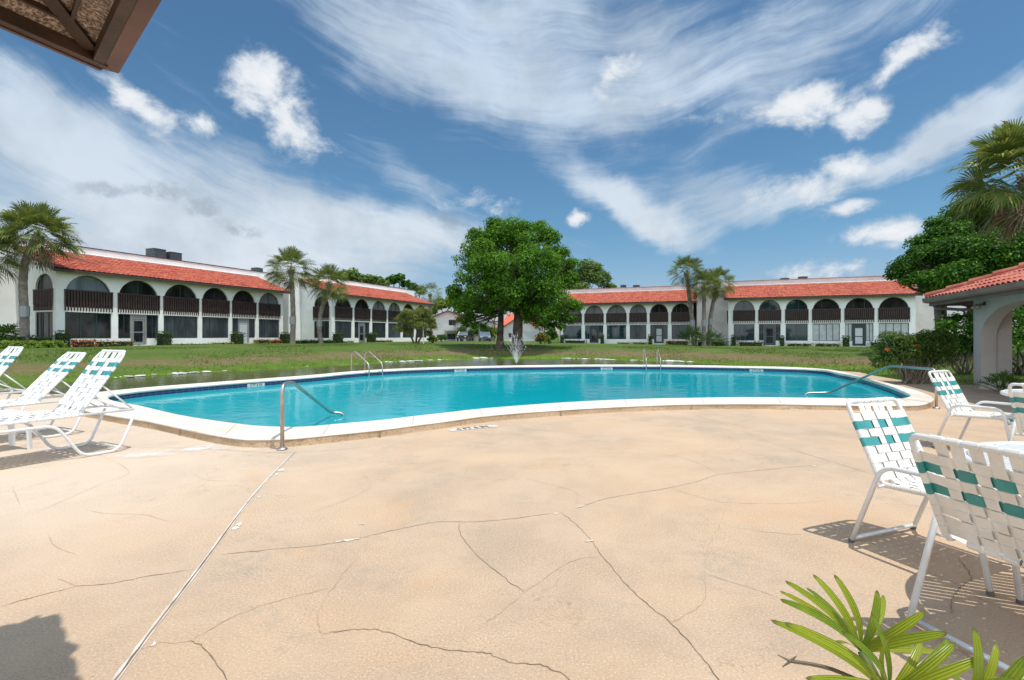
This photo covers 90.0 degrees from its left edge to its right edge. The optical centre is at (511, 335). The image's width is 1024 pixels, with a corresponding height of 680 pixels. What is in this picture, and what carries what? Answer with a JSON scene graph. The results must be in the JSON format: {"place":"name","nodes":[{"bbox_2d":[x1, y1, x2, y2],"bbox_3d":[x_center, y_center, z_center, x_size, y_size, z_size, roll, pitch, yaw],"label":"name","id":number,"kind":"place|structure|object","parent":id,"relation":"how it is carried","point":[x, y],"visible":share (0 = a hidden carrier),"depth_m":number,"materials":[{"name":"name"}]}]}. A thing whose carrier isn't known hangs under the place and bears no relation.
{"place":"outdoors","nodes":[
{"label":"outdoors","id":0,"kind":"place"},
{"bbox_2d":[0,0,161,72],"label":"shelter roof","id":1,"kind":"structure","parent":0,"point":[99,35],"depth_m":1.75,"materials":[{"name":"wood"}]},
{"bbox_2d":[0,359,865,393],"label":"pond water","id":2,"kind":"structure","parent":0,"point":[139,382],"depth_m":26.89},
{"bbox_2d":[498,332,528,364],"bbox_3d":[-0.091,0.901,31.121,2.810,2.239,2.084,0,0,0],"label":"fountain spray","id":3,"kind":"object","parent":2,"relation":"in","point":[516,359],"visible":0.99,"depth_m":31.02,"materials":[{"name":"white liquid"}]},
{"bbox_2d":[0,371,1023,679],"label":"pool deck","id":4,"kind":"structure","parent":0,"point":[662,545],"depth_m":3.10,"materials":[{"name":"beige concrete"}]},
{"bbox_2d":[0,346,32,410],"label":"strap lounger","id":5,"kind":"object","parent":4,"relation":"on","point":[8,358],"visible":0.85,"depth_m":7.87,"materials":[{"name":"white plastic"}]},
{"bbox_2d":[0,409,32,449],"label":"side table","id":6,"kind":"object","parent":4,"relation":"on","point":[11,439],"visible":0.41,"depth_m":5.98,"materials":[{"name":"white plastic"}]},
{"bbox_2d":[0,352,85,437],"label":"strap lounger","id":7,"kind":"object","parent":4,"relation":"on","point":[53,379],"visible":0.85,"depth_m":6.86,"materials":[{"name":"white plastic"}]},
{"bbox_2d":[0,349,137,455],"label":"strap lounger","id":8,"kind":"object","parent":4,"relation":"on","point":[103,374],"visible":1,"depth_m":5.81,"materials":[{"name":"white plastic"}]},
{"bbox_2d":[277,381,344,450],"bbox_3d":[-2.845,1.183,7.308,0.261,1.275,2.890,0,0,-5],"label":"hand rail","id":9,"kind":"object","parent":4,"relation":"on","point":[282,447],"visible":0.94,"depth_m":5.92,"materials":[{"name":"metal"}]},
{"bbox_2d":[351,351,382,375],"bbox_3d":[-5.032,1.397,17.787,1.031,1.746,0.615,0,0,36],"label":"pool ladder","id":10,"kind":"object","parent":4,"relation":"attached to","point":[366,361],"visible":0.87,"depth_m":17.77,"materials":[{"name":"metal"}]},
{"bbox_2d":[447,425,497,430],"bbox_3d":[-0.550,1.315,7.326,0.768,0.003,0.192,0,0,-30],"label":"depth marking","id":11,"kind":"object","parent":4,"relation":"on","point":[467,428],"visible":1,"depth_m":7.33,"materials":[{"name":"white tile"}]},
{"bbox_2d":[804,365,940,408],"bbox_3d":[7.433,1.203,10.606,0.528,1.234,2.749,0,0,-21],"label":"hand rail","id":12,"kind":"object","parent":4,"relation":"on","point":[898,366],"visible":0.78,"depth_m":10.41,"materials":[{"name":"metal"}]},
{"bbox_2d":[770,574,1023,679],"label":"lady palm","id":13,"kind":"object","parent":4,"relation":"on","point":[893,639],"visible":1,"depth_m":1.05,"materials":[{"name":"green plant"}]},
{"bbox_2d":[846,397,1021,596],"bbox_3d":[2.574,0.871,3.084,0.647,0.904,0.828,0,0,-22],"label":"strap chair","id":14,"kind":"object","parent":4,"relation":"on","point":[899,474],"visible":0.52,"depth_m":3.30,"materials":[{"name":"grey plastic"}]},
{"bbox_2d":[905,433,1023,677],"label":"strap chair","id":15,"kind":"object","parent":4,"relation":"on","point":[999,534],"visible":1,"depth_m":2.12,"materials":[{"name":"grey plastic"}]},
{"bbox_2d":[928,370,1019,447],"bbox_3d":[5.396,0.871,5.902,0.647,0.904,0.828,0,0,-27],"label":"strap chair","id":16,"kind":"object","parent":4,"relation":"on","point":[955,404],"visible":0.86,"depth_m":6.05,"materials":[{"name":"grey plastic"}]},
{"bbox_2d":[963,441,1023,470],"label":"slatted table","id":17,"kind":"object","parent":4,"relation":"on","point":[1017,445],"visible":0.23,"depth_m":2.68,"materials":[{"name":"white plastic"}]},
{"bbox_2d":[1008,383,1023,440],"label":"strap chair","id":18,"kind":"object","parent":4,"relation":"on","point":[1016,398],"visible":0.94,"depth_m":4.67,"materials":[{"name":"grey plastic"}]},
{"bbox_2d":[0,336,1023,386],"bbox_3d":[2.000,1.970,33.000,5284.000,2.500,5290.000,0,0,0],"label":"ground","id":19,"kind":"structure","parent":0,"point":[140,358],"depth_m":33.44,"materials":[{"name":"green plant"}]},
{"bbox_2d":[0,225,33,285],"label":"palm tree","id":20,"kind":"object","parent":19,"relation":"on","point":[12,262],"visible":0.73,"depth_m":33.08,"materials":[{"name":"green plant"}]},
{"bbox_2d":[0,334,34,341],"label":"hedge","id":21,"kind":"object","parent":19,"relation":"on","point":[14,337],"visible":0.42,"depth_m":33.10,"materials":[{"name":"green plant"}]},
{"bbox_2d":[0,323,40,337],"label":"fan palm shrub","id":22,"kind":"object","parent":19,"relation":"on","point":[5,330],"visible":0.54,"depth_m":33.80,"materials":[{"name":"green plant"}]},
{"bbox_2d":[0,339,67,348],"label":"ground cover","id":23,"kind":"object","parent":19,"relation":"on","point":[4,344],"visible":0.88,"depth_m":31.76,"materials":[{"name":"green plant"}]},
{"bbox_2d":[0,199,87,341],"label":"palm tree","id":24,"kind":"object","parent":19,"relation":"on","point":[20,217],"visible":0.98,"depth_m":33.27,"materials":[{"name":"green plant"}]},
{"bbox_2d":[54,329,71,346],"bbox_3d":[-30.903,0.216,35.181,0.923,1.335,0.855,0,0,22],"label":"clipped shrub","id":25,"kind":"object","parent":19,"relation":"on","point":[61,336],"visible":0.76,"depth_m":35.07,"materials":[{"name":"green plant"}]},
{"bbox_2d":[70,339,97,346],"bbox_3d":[-30.450,0.553,36.345,0.927,0.656,1.580,0,0,22],"label":"flower bed shrub","id":26,"kind":"object","parent":19,"relation":"on","point":[82,343],"visible":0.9,"depth_m":36.12,"materials":[{"name":"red plant"}]},
{"bbox_2d":[93,339,139,346],"bbox_3d":[-29.649,0.566,38.290,1.001,0.751,3.075,0,0,22],"label":"flower bed shrub","id":27,"kind":"object","parent":19,"relation":"on","point":[101,343],"visible":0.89,"depth_m":37.91,"materials":[{"name":"plant"}]},
{"bbox_2d":[0,237,289,346],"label":"apartment building","id":28,"kind":"structure","parent":19,"relation":"on","point":[103,295],"depth_m":41.53,"materials":[{"name":"paint"}]},
{"bbox_2d":[36,312,52,337],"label":"window","id":29,"kind":"structure","parent":28,"relation":"in","point":[47,317],"depth_m":36.22,"materials":[{"name":"grey glass"}]},
{"bbox_2d":[37,274,52,306],"bbox_3d":[-32.948,-3.230,36.258,2.110,2.360,0.070,0,0,22],"label":"arched window","id":30,"kind":"structure","parent":28,"relation":"in","point":[47,282],"depth_m":36.30,"materials":[{"name":"grey glass"}]},
{"bbox_2d":[66,276,108,308],"bbox_3d":[-31.110,-3.230,37.533,0.070,2.360,2.976,0,0,22],"label":"arched window","id":31,"kind":"structure","parent":28,"relation":"in","point":[89,283],"depth_m":37.54,"materials":[{"name":"grey glass"}]},
{"bbox_2d":[65,312,110,338],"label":"window","id":32,"kind":"structure","parent":28,"relation":"in","point":[79,325],"depth_m":37.54,"materials":[{"name":"grey glass"}]},
{"bbox_2d":[118,314,129,337],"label":"window","id":33,"kind":"structure","parent":28,"relation":"in","point":[123,319],"depth_m":39.75,"materials":[{"name":"grey glass"}]},
{"bbox_2d":[119,280,155,310],"bbox_3d":[-29.808,-3.230,40.772,0.070,2.360,3.048,0,0,22],"label":"arched window","id":34,"kind":"structure","parent":28,"relation":"in","point":[132,287],"depth_m":40.74,"materials":[{"name":"grey glass"}]},
{"bbox_2d":[130,314,146,344],"bbox_3d":[-29.752,-0.490,40.749,0.410,2.400,1.211,0,0,6],"label":"door","id":35,"kind":"structure","parent":28,"relation":"in","point":[138,328],"depth_m":40.77,"materials":[{"name":"paint"}]},
{"bbox_2d":[147,315,157,337],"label":"window","id":36,"kind":"structure","parent":28,"relation":"in","point":[152,320],"depth_m":41.75,"materials":[{"name":"grey glass"}]},
{"bbox_2d":[146,248,165,257],"bbox_3d":[-33.603,-7.555,48.318,1.196,1.370,1.196,0,0,22],"label":"roof air conditioner","id":37,"kind":"object","parent":28,"relation":"on","point":[157,252],"visible":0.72,"depth_m":47.92,"materials":[{"name":"grey metal"}]},
{"bbox_2d":[166,251,181,259],"bbox_3d":[-33.020,-7.505,49.768,1.196,1.270,1.196,0,0,22],"label":"roof air conditioner","id":38,"kind":"object","parent":28,"relation":"on","point":[173,255],"visible":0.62,"depth_m":49.37,"materials":[{"name":"grey metal"}]},
{"bbox_2d":[165,284,195,312],"bbox_3d":[-28.520,-3.230,43.977,0.070,2.360,3.001,0,0,22],"label":"arched window","id":39,"kind":"structure","parent":28,"relation":"in","point":[179,290],"depth_m":43.99,"materials":[{"name":"grey glass"}]},
{"bbox_2d":[164,316,196,337],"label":"window","id":40,"kind":"structure","parent":28,"relation":"in","point":[182,326],"depth_m":44.05,"materials":[{"name":"grey glass"}]},
{"bbox_2d":[203,288,226,313],"bbox_3d":[-27.309,-3.230,46.988,0.070,2.360,2.641,0,0,22],"label":"arched window","id":41,"kind":"structure","parent":28,"relation":"in","point":[212,293],"depth_m":46.96,"materials":[{"name":"grey glass"}]},
{"bbox_2d":[202,317,227,337],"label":"window","id":42,"kind":"structure","parent":28,"relation":"in","point":[212,327],"depth_m":46.94,"materials":[{"name":"grey glass"}]},
{"bbox_2d":[233,291,253,314],"bbox_3d":[-26.181,-3.230,49.796,0.070,2.360,2.591,0,0,22],"label":"arched window","id":43,"kind":"structure","parent":28,"relation":"in","point":[242,296],"depth_m":49.88,"materials":[{"name":"grey glass"}]},
{"bbox_2d":[238,318,248,342],"bbox_3d":[-26.125,-0.490,49.774,0.410,2.400,1.211,0,0,6],"label":"door","id":44,"kind":"structure","parent":28,"relation":"in","point":[242,327],"depth_m":49.90,"materials":[{"name":"grey"}]},
{"bbox_2d":[249,319,254,337],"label":"window","id":45,"kind":"structure","parent":28,"relation":"in","point":[251,321],"depth_m":50.68,"materials":[{"name":"grey glass"}]},
{"bbox_2d":[259,293,277,315],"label":"arched window","id":46,"kind":"structure","parent":28,"relation":"in","point":[269,298],"depth_m":52.59,"materials":[{"name":"grey glass"}]},
{"bbox_2d":[259,319,278,337],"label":"window","id":47,"kind":"structure","parent":28,"relation":"in","point":[268,328],"depth_m":52.58,"materials":[{"name":"grey glass"}]},
{"bbox_2d":[154,331,173,344],"bbox_3d":[-28.296,0.217,41.670,1.074,1.296,1.084,0,0,22],"label":"clipped shrub","id":48,"kind":"object","parent":19,"relation":"on","point":[166,338],"visible":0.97,"depth_m":41.43,"materials":[{"name":"green plant"}]},
{"bbox_2d":[229,331,244,343],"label":"clipped shrub","id":49,"kind":"object","parent":19,"relation":"on","point":[237,338],"visible":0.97,"depth_m":47.71,"materials":[{"name":"green plant"}]},
{"bbox_2d":[263,245,317,343],"bbox_3d":[-20.189,-3.554,47.047,4.867,9.648,4.983,0,0,0],"label":"palm tree","id":50,"kind":"object","parent":19,"relation":"on","point":[292,254],"visible":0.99,"depth_m":46.74,"materials":[{"name":"green plant"}]},
{"bbox_2d":[305,263,351,342],"bbox_3d":[-18.193,-2.994,50.993,4.679,8.528,4.716,0,0,0],"label":"palm tree","id":51,"kind":"object","parent":19,"relation":"on","point":[332,274],"visible":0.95,"depth_m":50.77,"materials":[{"name":"green plant"}]},
{"bbox_2d":[265,272,433,341],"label":"apartment building","id":52,"kind":"structure","parent":19,"relation":"on","point":[360,312],"depth_m":60.20,"materials":[{"name":"paint"}]},
{"bbox_2d":[314,321,328,337],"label":"window","id":53,"kind":"structure","parent":52,"relation":"in","point":[325,324],"depth_m":56.45,"materials":[{"name":"grey glass"}]},
{"bbox_2d":[335,321,350,337],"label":"window","id":54,"kind":"structure","parent":52,"relation":"in","point":[340,326],"depth_m":58.06,"materials":[{"name":"grey glass"}]},
{"bbox_2d":[358,322,364,341],"bbox_3d":[-17.896,-0.440,60.869,0.410,2.400,1.211,0,0,6],"label":"door","id":55,"kind":"structure","parent":52,"relation":"in","point":[361,325],"depth_m":60.88,"materials":[{"name":"grey"}]},
{"bbox_2d":[372,322,384,337],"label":"window","id":56,"kind":"structure","parent":52,"relation":"in","point":[379,328],"depth_m":64.13,"materials":[{"name":"grey glass"}]},
{"bbox_2d":[388,323,399,337],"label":"window","id":57,"kind":"structure","parent":52,"relation":"in","point":[391,334],"depth_m":66.68,"materials":[{"name":"grey glass"}]},
{"bbox_2d":[336,267,376,283],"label":"tree","id":58,"kind":"object","parent":19,"relation":"on","point":[353,274],"visible":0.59,"depth_m":99.62,"materials":[{"name":"green plant"}]},
{"bbox_2d":[372,275,389,285],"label":"tree","id":59,"kind":"object","parent":19,"relation":"on","point":[380,281],"visible":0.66,"depth_m":100.11,"materials":[{"name":"green plant"}]},
{"bbox_2d":[383,273,411,288],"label":"tree","id":60,"kind":"object","parent":19,"relation":"on","point":[395,278],"visible":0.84,"depth_m":103.18,"materials":[{"name":"green plant"}]},
{"bbox_2d":[392,306,437,342],"bbox_3d":[-10.145,-1.007,53.708,4.667,4.207,3.247,0,0,-15],"label":"tree","id":61,"kind":"object","parent":19,"relation":"on","point":[406,317],"visible":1,"depth_m":53.64,"materials":[{"name":"green plant"}]},
{"bbox_2d":[407,282,428,297],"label":"tree","id":62,"kind":"object","parent":19,"relation":"on","point":[415,287],"visible":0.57,"depth_m":112.21,"materials":[{"name":"green plant"}]},
{"bbox_2d":[417,282,442,334],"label":"palm tree","id":63,"kind":"object","parent":19,"relation":"on","point":[429,287],"visible":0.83,"depth_m":83.79,"materials":[{"name":"green plant"}]},
{"bbox_2d":[429,295,463,314],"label":"tree","id":64,"kind":"object","parent":19,"relation":"on","point":[443,303],"visible":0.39,"depth_m":105.62,"materials":[{"name":"green plant"}]},
{"bbox_2d":[433,310,462,340],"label":"house","id":65,"kind":"structure","parent":19,"relation":"on","point":[445,320],"depth_m":96.00,"materials":[{"name":"paint"}]},
{"bbox_2d":[456,332,471,340],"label":"parked car","id":66,"kind":"object","parent":19,"relation":"on","point":[464,335],"visible":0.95,"depth_m":87.14,"materials":[{"name":"black paint"}]},
{"bbox_2d":[453,314,497,340],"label":"house","id":67,"kind":"structure","parent":19,"relation":"on","point":[490,323],"depth_m":92.00,"materials":[{"name":"paint"}]},
{"bbox_2d":[64,365,933,447],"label":"swimming pool","id":68,"kind":"structure","parent":19,"relation":"in","point":[233,434],"depth_m":8.88,"materials":[{"name":"white stone"}]},
{"bbox_2d":[116,369,900,426],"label":"pool water","id":69,"kind":"structure","parent":68,"relation":"in","point":[370,398],"depth_m":12.34,"materials":[{"name":"blue liquid"}]},
{"bbox_2d":[445,215,584,349],"bbox_3d":[0.303,-4.919,46.730,13.006,12.763,13.721,0,0,0],"label":"oak tree","id":70,"kind":"object","parent":19,"relation":"on","point":[502,285],"visible":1,"depth_m":43.96,"materials":[{"name":"green plant"}]},
{"bbox_2d":[504,319,540,340],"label":"house","id":71,"kind":"structure","parent":19,"relation":"on","point":[530,331],"depth_m":98.00,"materials":[{"name":"paint"}]},
{"bbox_2d":[562,258,616,289],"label":"tree","id":72,"kind":"object","parent":19,"relation":"on","point":[594,273],"visible":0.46,"depth_m":89.91,"materials":[{"name":"green plant"}]},
{"bbox_2d":[560,285,696,344],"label":"apartment building","id":73,"kind":"structure","parent":19,"relation":"on","point":[660,314],"depth_m":68.70,"materials":[{"name":"paint"}]},
{"bbox_2d":[563,325,581,338],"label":"window","id":74,"kind":"structure","parent":73,"relation":"in","point":[572,331],"depth_m":71.10,"materials":[{"name":"grey glass"}]},
{"bbox_2d":[590,325,598,342],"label":"door","id":75,"kind":"structure","parent":73,"relation":"in","point":[594,329],"depth_m":70.00,"materials":[{"name":"grey"}]},
{"bbox_2d":[607,305,625,322],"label":"arched window","id":76,"kind":"structure","parent":73,"relation":"in","point":[616,308],"depth_m":68.90,"materials":[{"name":"grey"}]},
{"bbox_2d":[607,325,625,338],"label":"window","id":77,"kind":"structure","parent":73,"relation":"in","point":[613,331],"depth_m":68.88,"materials":[{"name":"grey glass"}]},
{"bbox_2d":[630,325,645,338],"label":"window","id":78,"kind":"structure","parent":73,"relation":"in","point":[636,331],"depth_m":67.82,"materials":[{"name":"grey glass"}]},
{"bbox_2d":[650,304,667,312],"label":"arched window","id":79,"kind":"structure","parent":73,"relation":"in","point":[658,307],"depth_m":66.86,"materials":[{"name":"grey glass"}]},
{"bbox_2d":[654,325,663,342],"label":"door","id":80,"kind":"structure","parent":73,"relation":"in","point":[659,328],"depth_m":66.79,"materials":[{"name":"grey"}]},
{"bbox_2d":[672,304,688,311],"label":"arched window","id":81,"kind":"structure","parent":73,"relation":"in","point":[679,307],"depth_m":65.89,"materials":[{"name":"grey glass"}]},
{"bbox_2d":[672,325,689,338],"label":"window","id":82,"kind":"structure","parent":73,"relation":"in","point":[676,329],"depth_m":65.92,"materials":[{"name":"grey glass"}]},
{"bbox_2d":[666,254,704,345],"bbox_3d":[19.444,-3.749,56.971,4.454,10.759,4.505,0,0,0],"label":"palm tree","id":83,"kind":"object","parent":19,"relation":"on","point":[685,261],"visible":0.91,"depth_m":56.76,"materials":[{"name":"green plant"}]},
{"bbox_2d":[676,324,715,345],"bbox_3d":[20.020,0.003,56.504,4.182,2.652,4.719,0,0,-30],"label":"fan palm shrub","id":84,"kind":"object","parent":19,"relation":"on","point":[696,332],"visible":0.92,"depth_m":56.11,"materials":[{"name":"green plant"}]},
{"bbox_2d":[685,269,724,345],"bbox_3d":[21.064,-2.862,55.965,4.140,9.002,4.239,0,0,0],"label":"palm tree","id":85,"kind":"object","parent":19,"relation":"on","point":[704,275],"visible":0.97,"depth_m":55.70,"materials":[{"name":"green plant"}]},
{"bbox_2d":[699,266,735,345],"bbox_3d":[23.307,-3.155,57.986,4.262,9.611,4.477,0,0,0],"label":"palm tree","id":86,"kind":"object","parent":19,"relation":"on","point":[721,272],"visible":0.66,"depth_m":57.77,"materials":[{"name":"green plant"}]},
{"bbox_2d":[737,341,765,345],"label":"flower bed shrub","id":87,"kind":"object","parent":19,"relation":"on","point":[750,343],"visible":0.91,"depth_m":57.56,"materials":[{"name":"green plant"}]},
{"bbox_2d":[697,275,934,346],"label":"apartment building","id":88,"kind":"structure","parent":19,"relation":"on","point":[861,311],"depth_m":56.70,"materials":[{"name":"paint"}]},
{"bbox_2d":[734,301,753,309],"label":"arched window","id":89,"kind":"structure","parent":88,"relation":"in","point":[742,305],"depth_m":59.03,"materials":[{"name":"grey glass"}]},
{"bbox_2d":[734,324,754,340],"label":"window","id":90,"kind":"structure","parent":88,"relation":"in","point":[743,332],"depth_m":58.93,"materials":[{"name":"grey glass"}]},
{"bbox_2d":[759,300,779,309],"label":"arched window","id":91,"kind":"structure","parent":88,"relation":"in","point":[769,304],"depth_m":58.03,"materials":[{"name":"grey glass"}]},
{"bbox_2d":[764,324,775,344],"bbox_3d":[29.175,-0.140,57.996,1.211,2.400,0.410,0,0,6],"label":"door","id":92,"kind":"structure","parent":88,"relation":"in","point":[769,333],"depth_m":57.96,"materials":[{"name":"grey metal"}]},
{"bbox_2d":[786,299,807,320],"bbox_3d":[31.694,-2.880,57.048,2.167,2.360,0.070,0,0,22],"label":"arched window","id":93,"kind":"structure","parent":88,"relation":"in","point":[794,304],"depth_m":57.06,"materials":[{"name":"grey glass"}]},
{"bbox_2d":[786,324,807,340],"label":"window","id":94,"kind":"structure","parent":88,"relation":"in","point":[794,332],"depth_m":56.97,"materials":[{"name":"grey glass"}]},
{"bbox_2d":[813,299,838,308],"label":"arched window","id":95,"kind":"structure","parent":88,"relation":"in","point":[824,303],"depth_m":55.99,"materials":[{"name":"grey"}]},
{"bbox_2d":[813,323,839,340],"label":"window","id":96,"kind":"structure","parent":88,"relation":"in","point":[821,332],"depth_m":55.89,"materials":[{"name":"white glass"}]},
{"bbox_2d":[845,298,872,307],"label":"arched window","id":97,"kind":"structure","parent":88,"relation":"in","point":[857,302],"depth_m":54.84,"materials":[{"name":"grey"}]},
{"bbox_2d":[852,323,865,345],"bbox_3d":[37.125,-0.140,54.800,1.211,2.400,0.410,0,0,6],"label":"door","id":98,"kind":"structure","parent":88,"relation":"in","point":[858,329],"depth_m":54.78,"materials":[{"name":"grey"}]},
{"bbox_2d":[866,323,872,340],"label":"window","id":99,"kind":"structure","parent":88,"relation":"in","point":[869,326],"depth_m":54.41,"materials":[{"name":"white glass"}]},
{"bbox_2d":[879,297,907,319],"bbox_3d":[39.995,-2.880,53.711,2.631,2.360,0.070,0,0,22],"label":"arched window","id":100,"kind":"structure","parent":88,"relation":"in","point":[892,302],"depth_m":53.71,"materials":[{"name":"grey glass"}]},
{"bbox_2d":[879,323,908,339],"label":"window","id":101,"kind":"structure","parent":88,"relation":"in","point":[903,327],"depth_m":53.63,"materials":[{"name":"white glass"}]},
{"bbox_2d":[865,328,963,383],"bbox_3d":[11.222,0.563,14.264,2.476,1.563,1.540,0,0,0],"label":"ixora hedge","id":102,"kind":"object","parent":19,"relation":"on","point":[926,348],"visible":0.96,"depth_m":13.96,"materials":[{"name":"green plant"}]},
{"bbox_2d":[913,271,942,328],"bbox_3d":[27.885,-2.058,34.063,2.801,7.049,1.974,0,0,0],"label":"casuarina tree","id":103,"kind":"object","parent":19,"relation":"on","point":[937,314],"visible":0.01,"depth_m":33.96,"materials":[{"name":"green plant"}]},
{"bbox_2d":[882,197,1023,356],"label":"oak tree","id":104,"kind":"object","parent":19,"relation":"on","point":[939,254],"visible":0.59,"depth_m":28.99,"materials":[{"name":"green plant"}]},
{"bbox_2d":[933,315,972,374],"bbox_3d":[15.884,0.362,17.948,1.968,2.246,1.496,0,0,0],"label":"leafy shrub","id":105,"kind":"object","parent":19,"relation":"on","point":[965,341],"visible":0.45,"depth_m":17.88,"materials":[{"name":"green plant"}]},
{"bbox_2d":[922,262,1023,389],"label":"pavilion","id":106,"kind":"structure","parent":19,"relation":"on","point":[1000,293],"depth_m":12.54,"materials":[{"name":"paint"}]},
{"bbox_2d":[941,117,1023,245],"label":"palm tree","id":107,"kind":"object","parent":19,"relation":"on","point":[1007,150],"visible":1,"depth_m":15.75,"materials":[{"name":"green plant"}]},
{"bbox_2d":[967,369,1021,393],"bbox_3d":[11.073,1.131,11.665,0.743,0.779,1.074,0,0,0],"label":"potted plant","id":108,"kind":"object","parent":19,"relation":"on","point":[1001,376],"visible":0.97,"depth_m":11.59,"materials":[{"name":"green plant"}]},
{"bbox_2d":[970,306,1023,375],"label":"leafy shrub","id":109,"kind":"object","parent":19,"relation":"on","point":[1017,334],"visible":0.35,"depth_m":17.20,"materials":[{"name":"green plant"}]},
{"bbox_2d":[0,0,1023,335],"label":"sky","id":110,"kind":"structure","parent":0,"point":[752,139],"materials":[{"name":"blue"}]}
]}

